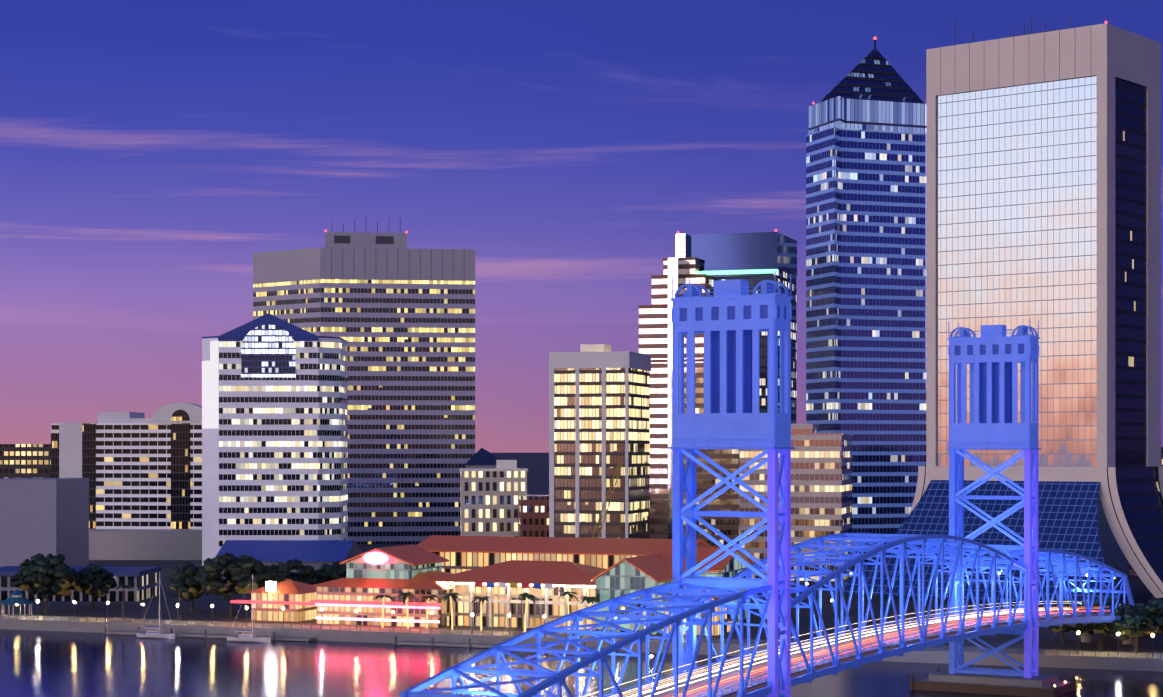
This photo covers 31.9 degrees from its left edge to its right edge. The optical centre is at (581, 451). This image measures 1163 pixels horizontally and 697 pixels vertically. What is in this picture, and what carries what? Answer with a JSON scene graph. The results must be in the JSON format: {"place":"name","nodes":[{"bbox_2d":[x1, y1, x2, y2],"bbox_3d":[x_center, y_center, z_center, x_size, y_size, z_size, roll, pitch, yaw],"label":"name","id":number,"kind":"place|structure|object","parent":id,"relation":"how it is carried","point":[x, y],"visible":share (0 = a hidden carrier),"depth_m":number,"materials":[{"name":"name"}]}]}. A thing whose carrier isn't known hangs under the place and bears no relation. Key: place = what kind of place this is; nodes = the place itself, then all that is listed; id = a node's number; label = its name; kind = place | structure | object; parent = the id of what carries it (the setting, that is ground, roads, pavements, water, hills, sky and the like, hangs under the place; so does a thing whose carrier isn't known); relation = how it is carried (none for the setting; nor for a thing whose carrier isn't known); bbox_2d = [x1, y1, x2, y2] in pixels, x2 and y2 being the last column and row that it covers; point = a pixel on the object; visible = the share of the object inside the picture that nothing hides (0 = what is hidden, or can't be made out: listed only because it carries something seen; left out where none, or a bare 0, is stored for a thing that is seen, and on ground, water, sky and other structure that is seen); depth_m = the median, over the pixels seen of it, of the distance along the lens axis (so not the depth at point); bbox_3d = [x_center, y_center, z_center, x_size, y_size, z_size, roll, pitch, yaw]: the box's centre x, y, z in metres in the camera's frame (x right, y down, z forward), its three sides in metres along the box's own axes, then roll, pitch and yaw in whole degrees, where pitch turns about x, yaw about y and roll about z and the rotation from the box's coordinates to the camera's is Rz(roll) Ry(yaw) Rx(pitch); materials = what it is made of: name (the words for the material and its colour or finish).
{"place":"outdoors","nodes":[
{"label":"outdoors","id":0,"kind":"place"},
{"bbox_2d":[216,540,362,586],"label":"roof","id":1,"kind":"structure","parent":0,"point":[316,554],"depth_m":604.47,"materials":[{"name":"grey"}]},
{"bbox_2d":[0,629,1162,696],"bbox_3d":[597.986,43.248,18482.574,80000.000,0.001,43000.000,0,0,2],"label":"river water","id":2,"kind":"structure","parent":0,"point":[35,663],"depth_m":399.61,"materials":[{"name":"liquid"}]},
{"bbox_2d":[136,577,174,638],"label":"sailboat","id":3,"kind":"object","parent":2,"relation":"on","point":[155,634],"visible":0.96,"depth_m":470.32,"materials":[{"name":"white"}]},
{"bbox_2d":[227,574,270,642],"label":"sailboat","id":4,"kind":"object","parent":2,"relation":"on","point":[252,637],"visible":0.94,"depth_m":461.34,"materials":[{"name":"white"}]},
{"bbox_2d":[910,629,1162,696],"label":"bridge piers","id":5,"kind":"structure","parent":2,"relation":"in","point":[1042,685],"depth_m":364.73,"materials":[{"name":"grey concrete"}]},
{"bbox_2d":[0,453,1162,652],"bbox_3d":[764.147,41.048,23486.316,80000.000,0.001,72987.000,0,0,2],"label":"city ground","id":6,"kind":"structure","parent":0,"point":[536,465],"depth_m":531.22,"materials":[{"name":"grey concrete"}]},
{"bbox_2d":[0,589,33,617],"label":"gazebo","id":7,"kind":"object","parent":6,"relation":"on","point":[16,598],"visible":1,"depth_m":502.39,"materials":[{"name":"metal"}]},
{"bbox_2d":[0,444,50,478],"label":"brown office block","id":8,"kind":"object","parent":6,"relation":"on","point":[25,460],"visible":0.17,"depth_m":840.32,"materials":[{"name":"brown concrete"}]},
{"bbox_2d":[0,478,88,566],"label":"building","id":9,"kind":"structure","parent":6,"relation":"on","point":[45,517],"depth_m":689.04,"materials":[{"name":"grey concrete"}]},
{"bbox_2d":[11,553,78,611],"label":"oak tree","id":10,"kind":"object","parent":6,"relation":"on","point":[46,578],"visible":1,"depth_m":514.47,"materials":[{"name":"green plant"}]},
{"bbox_2d":[0,566,161,600],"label":"low building","id":11,"kind":"structure","parent":6,"relation":"on","point":[143,581],"depth_m":557.60,"materials":[{"name":"blue"}]},
{"bbox_2d":[71,563,117,609],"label":"oak tree","id":12,"kind":"object","parent":6,"relation":"on","point":[101,581],"visible":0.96,"depth_m":523.38,"materials":[{"name":"green plant"}]},
{"bbox_2d":[114,585,132,619],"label":"palm","id":13,"kind":"object","parent":6,"relation":"on","point":[125,586],"visible":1,"depth_m":494.24,"materials":[{"name":"green plant"}]},
{"bbox_2d":[89,529,201,559],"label":"hotel podium","id":14,"kind":"object","parent":6,"relation":"on","point":[145,544],"visible":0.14,"depth_m":768.20,"materials":[{"name":"grey concrete"}]},
{"bbox_2d":[51,403,201,528],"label":"building","id":15,"kind":"structure","parent":14,"relation":"on","point":[139,470],"depth_m":795.38,"materials":[{"name":"grey concrete"}]},
{"bbox_2d":[167,584,189,619],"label":"palm","id":16,"kind":"object","parent":6,"relation":"on","point":[180,587],"visible":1,"depth_m":489.77,"materials":[{"name":"green plant"}]},
{"bbox_2d":[167,562,221,612],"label":"oak tree","id":17,"kind":"object","parent":6,"relation":"on","point":[187,571],"visible":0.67,"depth_m":512.09,"materials":[{"name":"green plant"}]},
{"bbox_2d":[195,552,271,615],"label":"oak tree","id":18,"kind":"object","parent":6,"relation":"on","point":[240,571],"visible":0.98,"depth_m":501.88,"materials":[{"name":"green plant"}]},
{"bbox_2d":[202,313,347,565],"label":"office building","id":19,"kind":"structure","parent":6,"relation":"on","point":[274,427],"depth_m":717.33,"materials":[{"name":"concrete"}]},
{"bbox_2d":[256,559,318,588],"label":"oak tree","id":20,"kind":"object","parent":6,"relation":"on","point":[280,572],"visible":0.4,"depth_m":510.09,"materials":[{"name":"green plant"}]},
{"bbox_2d":[304,560,345,583],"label":"oak tree","id":21,"kind":"object","parent":6,"relation":"on","point":[331,572],"visible":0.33,"depth_m":524.20,"materials":[{"name":"green plant"}]},
{"bbox_2d":[253,221,474,543],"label":"dark office tower","id":22,"kind":"structure","parent":6,"relation":"on","point":[395,312],"depth_m":901.72,"materials":[{"name":"grey concrete"}]},
{"bbox_2d":[373,595,394,627],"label":"palm","id":23,"kind":"object","parent":6,"relation":"on","point":[383,597],"visible":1,"depth_m":470.89,"materials":[{"name":"green"}]},
{"bbox_2d":[394,591,415,628],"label":"palm","id":24,"kind":"object","parent":6,"relation":"on","point":[406,595],"visible":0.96,"depth_m":469.75,"materials":[{"name":"green"}]},
{"bbox_2d":[417,595,438,627],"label":"palm","id":25,"kind":"object","parent":6,"relation":"on","point":[430,597],"visible":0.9,"depth_m":471.31,"materials":[{"name":"green"}]},
{"bbox_2d":[439,592,462,628],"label":"palm","id":26,"kind":"object","parent":6,"relation":"on","point":[453,596],"visible":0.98,"depth_m":465.79,"materials":[{"name":"green plant"}]},
{"bbox_2d":[471,596,490,629],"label":"palm","id":27,"kind":"object","parent":6,"relation":"on","point":[482,600],"visible":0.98,"depth_m":462.18,"materials":[{"name":"green"}]},
{"bbox_2d":[230,535,754,634],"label":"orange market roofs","id":28,"kind":"structure","parent":6,"relation":"on","point":[602,569],"depth_m":479.52,"materials":[{"name":"metal"}]},
{"bbox_2d":[459,460,527,536],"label":"building","id":29,"kind":"structure","parent":6,"relation":"on","point":[488,501],"depth_m":634.55,"materials":[{"name":"grey concrete"}]},
{"bbox_2d":[464,448,501,467],"bbox_3d":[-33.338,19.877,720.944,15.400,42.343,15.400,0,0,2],"label":"roof","id":30,"kind":"structure","parent":29,"relation":"on","point":[482,458],"depth_m":715.25,"materials":[{"name":"blue"}]},
{"bbox_2d":[475,581,552,631],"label":"flags","id":31,"kind":"object","parent":6,"relation":"on","point":[515,585],"visible":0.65,"depth_m":461.68,"materials":[{"name":"grey"}]},
{"bbox_2d":[517,592,538,631],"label":"palm","id":32,"kind":"object","parent":6,"relation":"on","point":[527,596],"visible":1,"depth_m":458.42,"materials":[{"name":"green"}]},
{"bbox_2d":[518,495,548,536],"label":"building","id":33,"kind":"structure","parent":6,"relation":"on","point":[533,515],"depth_m":618.54,"materials":[{"name":"brown brick"}]},
{"bbox_2d":[557,591,578,625],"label":"palm","id":34,"kind":"object","parent":6,"relation":"on","point":[567,593],"visible":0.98,"depth_m":455.85,"materials":[{"name":"green"}]},
{"bbox_2d":[575,595,599,627],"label":"palm","id":35,"kind":"object","parent":6,"relation":"on","point":[591,599],"visible":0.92,"depth_m":455.70,"materials":[{"name":"green plant"}]},
{"bbox_2d":[37,600,1153,656],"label":"riverwalk lamp posts","id":36,"kind":"object","parent":6,"relation":"on","point":[544,616],"visible":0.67,"depth_m":455.46,"materials":[{"name":"grey"}]},
{"bbox_2d":[549,344,650,538],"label":"office building","id":37,"kind":"structure","parent":6,"relation":"on","point":[599,412],"depth_m":610.07,"materials":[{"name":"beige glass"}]},
{"bbox_2d":[592,462,622,537],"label":"crane boom","id":38,"kind":"object","parent":6,"relation":"on","point":[607,496],"visible":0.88,"depth_m":594.39,"materials":[{"name":"red metal"}]},
{"bbox_2d":[638,229,796,546],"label":"office building","id":39,"kind":"structure","parent":6,"relation":"on","point":[754,259],"depth_m":690.55,"materials":[{"name":"white glass"}]},
{"bbox_2d":[739,424,851,580],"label":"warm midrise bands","id":40,"kind":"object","parent":6,"relation":"on","point":[821,484],"visible":0.46,"depth_m":646.06,"materials":[{"name":"beige concrete"}]},
{"bbox_2d":[806,37,925,561],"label":"skyscraper","id":41,"kind":"structure","parent":6,"relation":"on","point":[866,262],"depth_m":743.37,"materials":[{"name":"blue glass"}]},
{"bbox_2d":[833,16,1162,604],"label":"skyscraper","id":42,"kind":"structure","parent":6,"relation":"on","point":[1043,178],"depth_m":561.78,"materials":[{"name":"concrete"}]},
{"bbox_2d":[1039,598,1082,642],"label":"oak tree","id":43,"kind":"object","parent":6,"relation":"on","point":[1063,628],"visible":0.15,"depth_m":432.49,"materials":[{"name":"green plant"}]},
{"bbox_2d":[1067,596,1123,648],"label":"oak tree","id":44,"kind":"object","parent":6,"relation":"on","point":[1100,628],"visible":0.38,"depth_m":420.97,"materials":[{"name":"green plant"}]},
{"bbox_2d":[1105,604,1161,651],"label":"oak tree","id":45,"kind":"object","parent":6,"relation":"on","point":[1125,630],"visible":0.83,"depth_m":414.47,"materials":[{"name":"green plant"}]},
{"bbox_2d":[1125,616,1150,653],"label":"palm","id":46,"kind":"object","parent":6,"relation":"on","point":[1137,621],"visible":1,"depth_m":410.44,"materials":[{"name":"green plant"}]},
{"bbox_2d":[1133,597,1162,631],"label":"oak tree","id":47,"kind":"object","parent":6,"relation":"on","point":[1154,606],"visible":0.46,"depth_m":416.29,"materials":[{"name":"green plant"}]},
{"bbox_2d":[0,614,1162,671],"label":"riverwalk","id":48,"kind":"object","parent":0,"point":[1082,659],"depth_m":454.52,"materials":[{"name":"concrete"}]},
{"bbox_2d":[0,0,1162,452],"label":"sky","id":49,"kind":"structure","parent":0,"point":[149,149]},
{"bbox_2d":[399,271,1134,696],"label":"bridge","id":50,"kind":"structure","parent":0,"point":[731,321],"depth_m":274.18,"materials":[{"name":"blue metal"}]},
{"bbox_2d":[582,601,1110,696],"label":"bridge roadway","id":51,"kind":"structure","parent":50,"relation":"attached to","point":[729,684],"depth_m":297.81,"materials":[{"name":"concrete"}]},
{"bbox_2d":[1129,447,1162,579],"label":"building","id":52,"kind":"structure","parent":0,"point":[1133,574],"depth_m":651.77,"materials":[{"name":"brown concrete"}]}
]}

